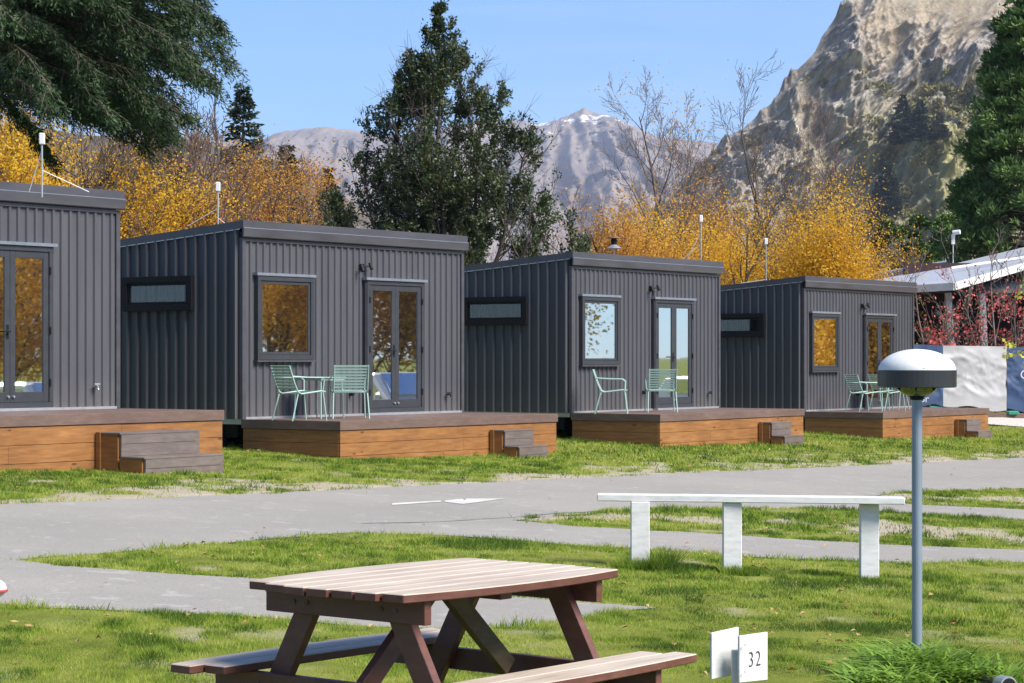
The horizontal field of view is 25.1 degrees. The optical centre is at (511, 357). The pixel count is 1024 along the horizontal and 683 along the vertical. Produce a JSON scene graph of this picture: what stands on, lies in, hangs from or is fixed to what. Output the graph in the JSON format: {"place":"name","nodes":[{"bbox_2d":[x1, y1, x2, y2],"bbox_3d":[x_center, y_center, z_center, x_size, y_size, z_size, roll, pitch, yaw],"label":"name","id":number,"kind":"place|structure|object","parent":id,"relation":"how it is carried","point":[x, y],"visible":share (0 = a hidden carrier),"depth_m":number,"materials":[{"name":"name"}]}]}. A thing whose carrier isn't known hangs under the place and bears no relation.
{"place":"outdoors","nodes":[
{"label":"outdoors","id":0,"kind":"place"},
{"bbox_2d":[0,128,383,228],"bbox_3d":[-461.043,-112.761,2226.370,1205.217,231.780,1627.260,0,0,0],"label":"hill","id":1,"kind":"structure","parent":0,"point":[365,218],"depth_m":2160.71,"materials":[{"name":"orange plant"}]},
{"bbox_2d":[0,0,842,142],"label":"sky","id":2,"kind":"structure","parent":0,"point":[308,63],"materials":[{"name":"blue"}]},
{"bbox_2d":[143,108,718,262],"bbox_3d":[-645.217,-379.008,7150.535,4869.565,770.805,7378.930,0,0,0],"label":"mountain","id":3,"kind":"structure","parent":0,"point":[576,153],"depth_m":6215.23,"materials":[{"name":"grey stone"}]},
{"bbox_2d":[0,457,1023,627],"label":"road","id":4,"kind":"structure","parent":0,"point":[37,529],"depth_m":22.61,"materials":[{"name":"grey asphalt"}]},
{"bbox_2d":[392,500,440,504],"bbox_3d":[-1.080,1.624,25.846,0.152,0.025,1.278,0,0,28],"label":"road marking","id":5,"kind":"object","parent":4,"relation":"on","point":[415,502],"visible":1,"depth_m":25.82,"materials":[{"name":"paint"}]},
{"bbox_2d":[445,498,502,503],"bbox_3d":[-0.480,1.653,26.723,0.366,0.031,1.412,0,0,20],"label":"road marking","id":6,"kind":"object","parent":4,"relation":"on","point":[460,501],"visible":1,"depth_m":26.62,"materials":[{"name":"paint"}]},
{"bbox_2d":[380,506,671,522],"bbox_3d":[0.362,1.692,24.972,0.243,0.162,6.192,0,0,34],"label":"road joint","id":7,"kind":"object","parent":4,"relation":"on","point":[471,519],"visible":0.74,"depth_m":23.41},
{"bbox_2d":[1002,280,1023,363],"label":"sapling","id":8,"kind":"object","parent":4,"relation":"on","point":[1011,344],"visible":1,"depth_m":40.00,"materials":[{"name":"yellow plant"}]},
{"bbox_2d":[0,406,1023,682],"bbox_3d":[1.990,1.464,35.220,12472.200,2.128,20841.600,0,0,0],"label":"ground","id":9,"kind":"structure","parent":0,"point":[180,490],"depth_m":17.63,"materials":[{"name":"green plant"}]},
{"bbox_2d":[0,580,7,596],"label":"marker ball","id":10,"kind":"object","parent":9,"relation":"on","point":[3,589],"visible":1,"depth_m":14.81,"materials":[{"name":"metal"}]},
{"bbox_2d":[0,181,125,411],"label":"cabin","id":11,"kind":"object","parent":9,"relation":"on","point":[59,297],"visible":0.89,"depth_m":31.11,"materials":[{"name":"metal"}]},
{"bbox_2d":[0,250,10,402],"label":"door","id":12,"kind":"structure","parent":11,"relation":"in","point":[5,331],"depth_m":30.25,"materials":[{"name":"grey glass"}]},
{"bbox_2d":[10,250,50,402],"bbox_3d":[-6.414,-0.415,30.607,0.084,2.006,0.704,0,0,36],"label":"door","id":13,"kind":"structure","parent":11,"relation":"in","point":[28,269],"depth_m":30.60,"materials":[{"name":"clear glass"}]},
{"bbox_2d":[29,133,88,196],"bbox_3d":[-5.901,-2.499,29.863,0.788,0.833,0.186,0,0,0],"label":"roof aerial","id":14,"kind":"object","parent":11,"relation":"on","point":[41,139],"visible":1,"depth_m":29.79,"materials":[{"name":"metal"}]},
{"bbox_2d":[0,100,131,237],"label":"autumn tree","id":15,"kind":"object","parent":9,"relation":"on","point":[18,155],"visible":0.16,"depth_m":57.21,"materials":[{"name":"yellow plant"}]},
{"bbox_2d":[0,102,147,236],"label":"autumn tree","id":16,"kind":"object","parent":9,"relation":"on","point":[77,152],"visible":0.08,"depth_m":62.87,"materials":[{"name":"yellow plant"}]},
{"bbox_2d":[0,118,208,238],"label":"autumn tree","id":17,"kind":"object","parent":9,"relation":"on","point":[152,214],"visible":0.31,"depth_m":59.30,"materials":[{"name":"yellow plant"}]},
{"bbox_2d":[0,408,223,473],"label":"deck","id":18,"kind":"structure","parent":9,"relation":"on","point":[143,441],"depth_m":28.91,"materials":[{"name":"brown wood"}]},
{"bbox_2d":[0,0,252,183],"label":"cedar tree","id":19,"kind":"object","parent":9,"relation":"on","point":[86,63],"visible":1,"depth_m":43.06,"materials":[{"name":"green plant"}]},
{"bbox_2d":[37,68,277,236],"bbox_3d":[-9.591,-3.864,63.357,7.184,9.258,6.081,0,0,43],"label":"autumn tree","id":20,"kind":"object","parent":9,"relation":"on","point":[200,153],"visible":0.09,"depth_m":62.83,"materials":[{"name":"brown plant"}]},
{"bbox_2d":[110,74,274,232],"bbox_3d":[-8.816,-3.569,62.046,5.330,8.799,5.745,0,0,0],"label":"autumn tree","id":21,"kind":"object","parent":9,"relation":"on","point":[197,207],"visible":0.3,"depth_m":61.74,"materials":[{"name":"yellow plant"}]},
{"bbox_2d":[116,164,276,238],"bbox_3d":[-7.841,-1.935,57.702,4.897,5.680,4.710,0,0,0],"label":"shrub","id":22,"kind":"object","parent":9,"relation":"on","point":[221,213],"visible":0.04,"depth_m":56.81,"materials":[{"name":"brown plant"}]},
{"bbox_2d":[104,97,322,224],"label":"bare tree","id":23,"kind":"object","parent":9,"relation":"on","point":[228,151],"visible":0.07,"depth_m":73.89,"materials":[{"name":"brown plant"}]},
{"bbox_2d":[204,61,266,216],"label":"poplar tree","id":24,"kind":"object","parent":9,"relation":"on","point":[214,113],"visible":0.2,"depth_m":83.74,"materials":[{"name":"brown plant"}]},
{"bbox_2d":[213,81,281,217],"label":"spruce tree","id":25,"kind":"object","parent":9,"relation":"on","point":[245,101],"visible":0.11,"depth_m":91.87,"materials":[{"name":"green plant"}]},
{"bbox_2d":[200,116,332,224],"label":"autumn tree","id":26,"kind":"object","parent":9,"relation":"on","point":[266,206],"visible":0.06,"depth_m":69.58,"materials":[{"name":"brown plant"}]},
{"bbox_2d":[191,118,365,224],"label":"autumn tree","id":27,"kind":"object","parent":9,"relation":"on","point":[274,215],"visible":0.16,"depth_m":67.58,"materials":[{"name":"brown plant"}]},
{"bbox_2d":[267,145,311,219],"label":"spruce tree","id":28,"kind":"object","parent":9,"relation":"on","point":[291,156],"visible":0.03,"depth_m":97.83,"materials":[{"name":"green plant"}]},
{"bbox_2d":[120,220,468,446],"bbox_3d":[-3.839,-0.272,38.117,3.664,3.637,5.773,0,0,36],"label":"cabin","id":29,"kind":"object","parent":9,"relation":"on","point":[224,316],"visible":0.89,"depth_m":36.10,"materials":[{"name":"metal"}]},
{"bbox_2d":[122,275,193,311],"bbox_3d":[-5.505,-1.000,35.827,1.490,0.540,0.110,0,0,36],"label":"side window","id":30,"kind":"structure","parent":29,"relation":"in","point":[129,304],"depth_m":35.80,"materials":[{"name":"black metal"}]},
{"bbox_2d":[188,182,224,225],"bbox_3d":[-4.802,-2.387,36.263,0.658,0.765,0.186,0,0,0],"label":"roof aerial","id":31,"kind":"object","parent":29,"relation":"on","point":[217,190],"visible":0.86,"depth_m":36.19,"materials":[{"name":"metal"}]},
{"bbox_2d":[253,272,315,361],"bbox_3d":[-3.518,-0.623,35.644,0.100,1.365,1.380,0,0,36],"label":"window","id":32,"kind":"structure","parent":29,"relation":"in","point":[283,303],"depth_m":35.61,"materials":[{"name":"clear glass"}]},
{"bbox_2d":[370,285,396,407],"bbox_3d":[-2.115,-0.185,37.571,0.111,2.006,0.704,0,0,36],"label":"door","id":33,"kind":"structure","parent":29,"relation":"in","point":[382,297],"depth_m":37.61,"materials":[{"name":"clear glass"}]},
{"bbox_2d":[395,286,422,407],"bbox_3d":[-1.713,-0.185,38.149,0.084,2.006,0.704,0,0,35],"label":"door","id":34,"kind":"structure","parent":29,"relation":"in","point":[407,298],"depth_m":38.14,"materials":[{"name":"clear glass"}]},
{"bbox_2d":[312,167,345,224],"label":"spruce tree","id":35,"kind":"object","parent":9,"relation":"on","point":[327,170],"visible":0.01,"depth_m":85.92,"materials":[{"name":"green plant"}]},
{"bbox_2d":[241,412,557,458],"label":"deck","id":36,"kind":"structure","parent":9,"relation":"on","point":[444,434],"depth_m":35.23,"materials":[{"name":"brown wood"}]},
{"bbox_2d":[270,365,326,420],"bbox_3d":[-3.191,0.521,34.319,0.662,0.827,0.602,0,0,-38],"label":"chair","id":37,"kind":"object","parent":36,"relation":"on","point":[292,377],"visible":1,"depth_m":34.24,"materials":[{"name":"green paint"}]},
{"bbox_2d":[294,377,344,418],"bbox_3d":[-2.982,0.612,35.535,0.600,0.641,0.600,0,0,36],"label":"side table","id":38,"kind":"object","parent":36,"relation":"on","point":[320,379],"visible":0.74,"depth_m":35.46,"materials":[{"name":"green paint"}]},
{"bbox_2d":[329,365,369,418],"bbox_3d":[-2.507,0.521,35.450,0.602,0.827,0.662,0,0,-10],"label":"chair","id":39,"kind":"object","parent":36,"relation":"on","point":[333,391],"visible":0.99,"depth_m":35.22,"materials":[{"name":"green paint"}]},
{"bbox_2d":[171,558,696,682],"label":"picnic table","id":40,"kind":"object","parent":9,"relation":"on","point":[401,598],"visible":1,"depth_m":10.25,"materials":[{"name":"brown wood"}]},
{"bbox_2d":[277,0,609,265],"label":"evergreen tree","id":41,"kind":"object","parent":9,"relation":"on","point":[423,88],"visible":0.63,"depth_m":59.69,"materials":[{"name":"green plant"}]},
{"bbox_2d":[7,431,1021,674],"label":"fallen leaves","id":42,"kind":"object","parent":9,"relation":"on","point":[802,612],"visible":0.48,"depth_m":19.32,"materials":[{"name":"yellow plant"}]},
{"bbox_2d":[498,184,625,260],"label":"shrub","id":43,"kind":"object","parent":9,"relation":"on","point":[574,227],"visible":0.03,"depth_m":65.39,"materials":[{"name":"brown plant"}]},
{"bbox_2d":[464,252,723,428],"bbox_3d":[1.321,-0.156,46.271,3.664,3.668,5.773,0,0,35],"label":"cabin","id":44,"kind":"object","parent":9,"relation":"on","point":[545,333],"visible":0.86,"depth_m":44.12,"materials":[{"name":"metal"}]},
{"bbox_2d":[464,296,527,324],"bbox_3d":[-0.314,-0.900,43.959,1.490,0.540,0.110,0,0,35],"label":"side window","id":45,"kind":"structure","parent":44,"relation":"in","point":[501,305],"depth_m":43.92,"materials":[{"name":"black metal"}]},
{"bbox_2d":[578,294,620,366],"bbox_3d":[1.676,-0.523,43.804,0.100,1.365,1.380,0,0,35],"label":"window","id":46,"kind":"structure","parent":44,"relation":"in","point":[599,318],"depth_m":43.76,"materials":[{"name":"clear glass"}]},
{"bbox_2d":[607,237,620,253],"bbox_3d":[2.062,-2.120,46.500,0.300,0.660,0.300,0,0,0],"label":"roof vent","id":47,"kind":"object","parent":44,"relation":"on","point":[613,245],"visible":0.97,"depth_m":46.45,"materials":[{"name":"metal"}]},
{"bbox_2d":[657,303,675,403],"bbox_3d":[3.055,-0.085,45.743,0.111,2.006,0.704,0,0,35],"label":"door","id":48,"kind":"structure","parent":44,"relation":"in","point":[665,311],"depth_m":45.80,"materials":[{"name":"clear glass"}]},
{"bbox_2d":[674,304,692,403],"bbox_3d":[3.443,-0.085,46.340,0.084,2.006,0.704,0,0,35],"label":"door","id":49,"kind":"structure","parent":44,"relation":"in","point":[682,312],"depth_m":46.35,"materials":[{"name":"clear glass"}]},
{"bbox_2d":[683,215,702,259],"bbox_3d":[3.757,-2.460,48.581,0.566,1.111,0.074,0,0,20],"label":"roof aerial","id":50,"kind":"object","parent":44,"relation":"on","point":[700,221],"visible":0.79,"depth_m":48.50,"materials":[{"name":"metal"}]},
{"bbox_2d":[564,164,705,257],"bbox_3d":[3.558,-1.948,64.054,5.259,6.837,5.279,0,0,-39],"label":"autumn tree","id":51,"kind":"object","parent":9,"relation":"on","point":[658,227],"visible":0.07,"depth_m":63.43,"materials":[{"name":"yellow plant"}]},
{"bbox_2d":[531,167,748,281],"bbox_3d":[3.397,-1.887,61.792,5.860,6.615,5.358,0,0,0],"label":"autumn tree","id":52,"kind":"object","parent":9,"relation":"on","point":[627,242],"visible":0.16,"depth_m":61.23,"materials":[{"name":"yellow plant"}]},
{"bbox_2d":[592,60,764,278],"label":"birch tree","id":53,"kind":"object","parent":9,"relation":"on","point":[688,171],"visible":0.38,"depth_m":69.98,"materials":[{"name":"yellow plant"}]},
{"bbox_2d":[634,201,726,260],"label":"autumn tree","id":54,"kind":"object","parent":9,"relation":"on","point":[678,241],"visible":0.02,"depth_m":66.53,"materials":[{"name":"yellow plant"}]},
{"bbox_2d":[571,408,804,446],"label":"deck","id":55,"kind":"structure","parent":9,"relation":"on","point":[727,426],"depth_m":43.18,"materials":[{"name":"brown wood"}]},
{"bbox_2d":[592,369,627,413],"bbox_3d":[1.824,0.622,42.686,0.662,0.827,0.602,0,0,4],"label":"chair","id":56,"kind":"object","parent":55,"relation":"on","point":[598,384],"visible":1,"depth_m":42.43,"materials":[{"name":"green paint"}]},
{"bbox_2d":[644,369,677,411],"bbox_3d":[2.846,0.622,43.858,0.602,0.827,0.662,0,0,-2],"label":"chair","id":57,"kind":"object","parent":55,"relation":"on","point":[662,376],"visible":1,"depth_m":43.62,"materials":[{"name":"green paint"}]},
{"bbox_2d":[644,172,815,284],"bbox_3d":[5.511,-1.738,62.062,5.387,6.601,5.614,0,0,0],"label":"autumn tree","id":58,"kind":"object","parent":9,"relation":"on","point":[747,277],"visible":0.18,"depth_m":61.74,"materials":[{"name":"yellow plant"}]},
{"bbox_2d":[710,627,767,682],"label":"site sign","id":59,"kind":"object","parent":9,"relation":"on","point":[735,656],"visible":1,"depth_m":12.00,"materials":[{"name":"white paint"}]},
{"bbox_2d":[676,116,815,275],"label":"birch tree","id":60,"kind":"object","parent":9,"relation":"on","point":[775,153],"visible":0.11,"depth_m":74.16,"materials":[{"name":"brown plant"}]},
{"bbox_2d":[677,168,819,284],"bbox_3d":[6.860,-1.915,63.745,5.169,7.074,6.143,0,0,0],"label":"autumn tree","id":61,"kind":"object","parent":9,"relation":"on","point":[744,256],"visible":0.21,"depth_m":63.62,"materials":[{"name":"yellow plant"}]},
{"bbox_2d":[597,493,904,578],"bbox_3d":[1.986,1.527,19.202,2.548,0.780,0.232,0,0,4],"label":"rail barrier","id":62,"kind":"object","parent":9,"relation":"on","point":[732,530],"visible":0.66,"depth_m":19.15,"materials":[{"name":"white paint"}]},
{"bbox_2d":[699,48,877,278],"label":"birch tree","id":63,"kind":"object","parent":9,"relation":"on","point":[752,180],"visible":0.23,"depth_m":71.53,"materials":[{"name":"yellow plant"}]},
{"bbox_2d":[743,146,874,279],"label":"autumn tree","id":64,"kind":"object","parent":9,"relation":"on","point":[806,195],"depth_m":65.78,"materials":[{"name":"yellow plant"}]},
{"bbox_2d":[721,276,917,423],"bbox_3d":[6.740,-0.003,54.418,3.664,3.654,5.773,0,0,35],"label":"cabin","id":65,"kind":"object","parent":9,"relation":"on","point":[807,343],"visible":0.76,"depth_m":52.09,"materials":[{"name":"metal"}]},
{"bbox_2d":[721,313,764,336],"bbox_3d":[5.082,-0.740,52.122,1.490,0.540,0.110,0,0,35],"label":"side window","id":66,"kind":"structure","parent":65,"relation":"in","point":[741,320],"depth_m":51.99,"materials":[{"name":"black metal"}]},
{"bbox_2d":[738,238,767,283],"bbox_3d":[5.492,-2.195,53.258,0.853,1.161,0.067,0,0,9],"label":"roof aerial","id":67,"kind":"object","parent":65,"relation":"on","point":[765,241],"visible":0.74,"depth_m":53.20,"materials":[{"name":"metal"}]},
{"bbox_2d":[809,311,840,371],"bbox_3d":[7.069,-0.362,51.948,0.100,1.365,1.380,0,0,35],"label":"window","id":68,"kind":"structure","parent":65,"relation":"in","point":[824,328],"depth_m":51.93,"materials":[{"name":"clear glass"}]},
{"bbox_2d":[867,318,879,403],"bbox_3d":[8.468,0.075,53.871,0.111,2.006,0.704,0,0,35],"label":"door","id":69,"kind":"structure","parent":65,"relation":"in","point":[873,324],"depth_m":53.93,"materials":[{"name":"clear glass"}]},
{"bbox_2d":[880,319,893,403],"bbox_3d":[8.869,0.075,54.452,0.084,2.006,0.704,0,0,35],"label":"door","id":70,"kind":"structure","parent":65,"relation":"in","point":[886,325],"depth_m":54.45,"materials":[{"name":"clear glass"}]},
{"bbox_2d":[749,88,933,279],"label":"birch tree","id":71,"kind":"object","parent":9,"relation":"on","point":[835,168],"visible":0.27,"depth_m":75.24,"materials":[{"name":"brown plant"}]},
{"bbox_2d":[753,142,951,343],"bbox_3d":[8.658,-2.146,61.976,5.035,7.733,6.138,0,0,-33],"label":"autumn tree","id":72,"kind":"object","parent":9,"relation":"on","point":[829,262],"visible":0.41,"depth_m":61.47,"materials":[{"name":"yellow plant"}]},
{"bbox_2d":[810,653,919,678],"bbox_3d":[2.092,1.761,13.017,0.710,0.141,0.742,0,0,-18],"label":"grass tussock","id":73,"kind":"object","parent":9,"relation":"on","point":[855,662],"depth_m":13.04,"materials":[{"name":"green plant"}]},
{"bbox_2d":[859,216,906,272],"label":"bush","id":74,"kind":"object","parent":9,"relation":"on","point":[891,227],"visible":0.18,"depth_m":91.94,"materials":[{"name":"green plant"}]},
{"bbox_2d":[804,407,991,438],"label":"deck","id":75,"kind":"structure","parent":9,"relation":"on","point":[936,421],"depth_m":51.12,"materials":[{"name":"brown wood decking"},{"name":"stained pine"}]},
{"bbox_2d":[844,375,882,411],"bbox_3d":[7.854,0.781,51.455,0.662,0.827,0.602,0,0,-24],"label":"chair","id":76,"kind":"object","parent":75,"relation":"on","point":[862,392],"visible":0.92,"depth_m":51.34,"materials":[{"name":"green paint"}]},
{"bbox_2d":[860,383,892,409],"bbox_3d":[8.406,0.872,52.968,0.600,0.641,0.600,0,0,35],"label":"side table","id":77,"kind":"object","parent":75,"relation":"on","point":[871,396],"visible":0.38,"depth_m":52.90,"materials":[{"name":"green paint"}]},
{"bbox_2d":[867,374,905,410],"bbox_3d":[8.471,0.781,52.058,0.662,0.827,0.602,0,0,-30],"label":"chair","id":78,"kind":"object","parent":75,"relation":"on","point":[872,377],"visible":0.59,"depth_m":52.04,"materials":[{"name":"green paint"}]},
{"bbox_2d":[886,390,909,409],"bbox_3d":[9.067,0.781,53.073,0.662,0.827,0.602,0,0,-20],"label":"chair","id":79,"kind":"object","parent":75,"relation":"on","point":[899,400],"visible":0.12,"depth_m":53.22,"materials":[{"name":"green paint"}]},
{"bbox_2d":[816,660,988,682],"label":"grass tussock","id":80,"kind":"object","parent":9,"relation":"on","point":[869,676],"depth_m":12.57,"materials":[{"name":"green plant"}]},
{"bbox_2d":[871,261,948,279],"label":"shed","id":81,"kind":"structure","parent":9,"relation":"on","point":[895,270],"depth_m":82.89,"materials":[{"name":"metal"}]},
{"bbox_2d":[891,212,932,262],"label":"bush","id":82,"kind":"object","parent":9,"relation":"on","point":[925,222],"visible":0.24,"depth_m":94.62,"materials":[{"name":"green plant"}]},
{"bbox_2d":[877,349,956,652],"bbox_3d":[2.342,0.940,13.300,0.453,1.983,0.453,0,0,0],"label":"dome lamp","id":83,"kind":"object","parent":9,"relation":"on","point":[916,376],"visible":1,"depth_m":13.24,"materials":[{"name":"grey metal"}]},
{"bbox_2d":[815,635,1023,682],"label":"grass tussock","id":84,"kind":"object","parent":9,"relation":"on","point":[893,655],"depth_m":13.02,"materials":[{"name":"green plant"}]},
{"bbox_2d":[918,338,946,406],"bbox_3d":[11.166,0.410,61.000,0.680,1.882,0.520,0,0,0],"label":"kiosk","id":85,"kind":"object","parent":9,"relation":"on","point":[925,343],"visible":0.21,"depth_m":60.80,"materials":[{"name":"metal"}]},
{"bbox_2d":[887,238,983,406],"bbox_3d":[11.041,-0.908,60.187,2.088,4.583,2.551,0,0,-35],"label":"sapling","id":86,"kind":"object","parent":9,"relation":"on","point":[940,340],"visible":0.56,"depth_m":60.05,"materials":[{"name":"red plant"}]},
{"bbox_2d":[920,211,956,262],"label":"bush","id":87,"kind":"object","parent":9,"relation":"on","point":[946,220],"visible":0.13,"depth_m":89.84,"materials":[{"name":"green plant"}]},
{"bbox_2d":[915,283,979,345],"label":"sapling","id":88,"kind":"object","parent":9,"relation":"on","point":[928,330],"visible":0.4,"depth_m":60.28,"materials":[{"name":"red plant"}]},
{"bbox_2d":[877,247,1023,407],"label":"pavilion","id":89,"kind":"structure","parent":9,"relation":"on","point":[940,289],"depth_m":70.00,"materials":[{"name":"metal"}]},
{"bbox_2d":[951,230,960,262],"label":"camera pole","id":90,"kind":"object","parent":89,"relation":"attached to","point":[954,233],"visible":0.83,"depth_m":70.95,"materials":[{"name":"metal"}]},
{"bbox_2d":[899,648,1023,682],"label":"grass tussock","id":91,"kind":"object","parent":9,"relation":"on","point":[978,670],"depth_m":12.75,"materials":[{"name":"green plant"}]},
{"bbox_2d":[914,344,1023,417],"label":"banner fence","id":92,"kind":"object","parent":9,"relation":"on","point":[990,378],"visible":0.59,"depth_m":57.95,"materials":[{"name":"white fabric"}]},
{"bbox_2d":[926,0,1023,262],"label":"giant conifer","id":93,"kind":"object","parent":9,"relation":"on","point":[985,199],"visible":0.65,"depth_m":79.02,"materials":[{"name":"green plant"}]},
{"bbox_2d":[932,222,1023,412],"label":"sapling","id":94,"kind":"object","parent":9,"relation":"on","point":[980,308],"visible":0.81,"depth_m":60.28,"materials":[{"name":"red plant"}]},
{"bbox_2d":[962,247,1005,256],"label":"bush","id":95,"kind":"object","parent":9,"relation":"on","point":[978,254],"visible":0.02,"depth_m":87.71,"materials":[{"name":"green plant"}]},
{"bbox_2d":[963,672,1016,682],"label":"pipe","id":96,"kind":"object","parent":9,"relation":"on","point":[1003,679],"visible":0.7,"depth_m":12.54,"materials":[{"name":"grey metal"}]},
{"bbox_2d":[618,0,1023,277],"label":"mountain","id":97,"kind":"structure","parent":0,"point":[899,46],"depth_m":870.65,"materials":[{"name":"grey stone"}]},
{"bbox_2d":[710,67,1022,262],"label":"scrub","id":98,"kind":"object","parent":97,"relation":"on","point":[962,108],"visible":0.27,"depth_m":850.21,"materials":[{"name":"green plant"}]},
{"bbox_2d":[865,176,893,218],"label":"pine tree","id":99,"kind":"object","parent":97,"relation":"on","point":[876,190],"visible":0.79,"depth_m":799.06,"materials":[{"name":"green plant"}]},
{"bbox_2d":[866,160,910,218],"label":"pine tree","id":100,"kind":"object","parent":97,"relation":"on","point":[895,201],"visible":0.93,"depth_m":798.41,"materials":[{"name":"green plant"}]},
{"bbox_2d":[883,94,913,145],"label":"pine tree","id":101,"kind":"object","parent":97,"relation":"on","point":[899,127],"visible":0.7,"depth_m":817.95,"materials":[{"name":"green plant"}]},
{"bbox_2d":[901,99,937,141],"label":"pine tree","id":102,"kind":"object","parent":97,"relation":"on","point":[919,124],"visible":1,"depth_m":801.49,"materials":[{"name":"green plant"}]},
{"bbox_2d":[928,112,953,138],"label":"pine tree","id":103,"kind":"object","parent":97,"relation":"on","point":[941,130],"visible":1,"depth_m":797.85,"materials":[{"name":"green plant"}]},
{"bbox_2d":[988,417,1023,426],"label":"pavement","id":104,"kind":"structure","parent":0,"point":[1008,421],"depth_m":56.85,"materials":[{"name":"white concrete"}]},
{"bbox_2d":[954,250,1023,412],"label":"sapling","id":105,"kind":"object","parent":104,"relation":"on","point":[1012,311],"visible":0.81,"depth_m":59.16,"materials":[{"name":"red plant"}]}
]}

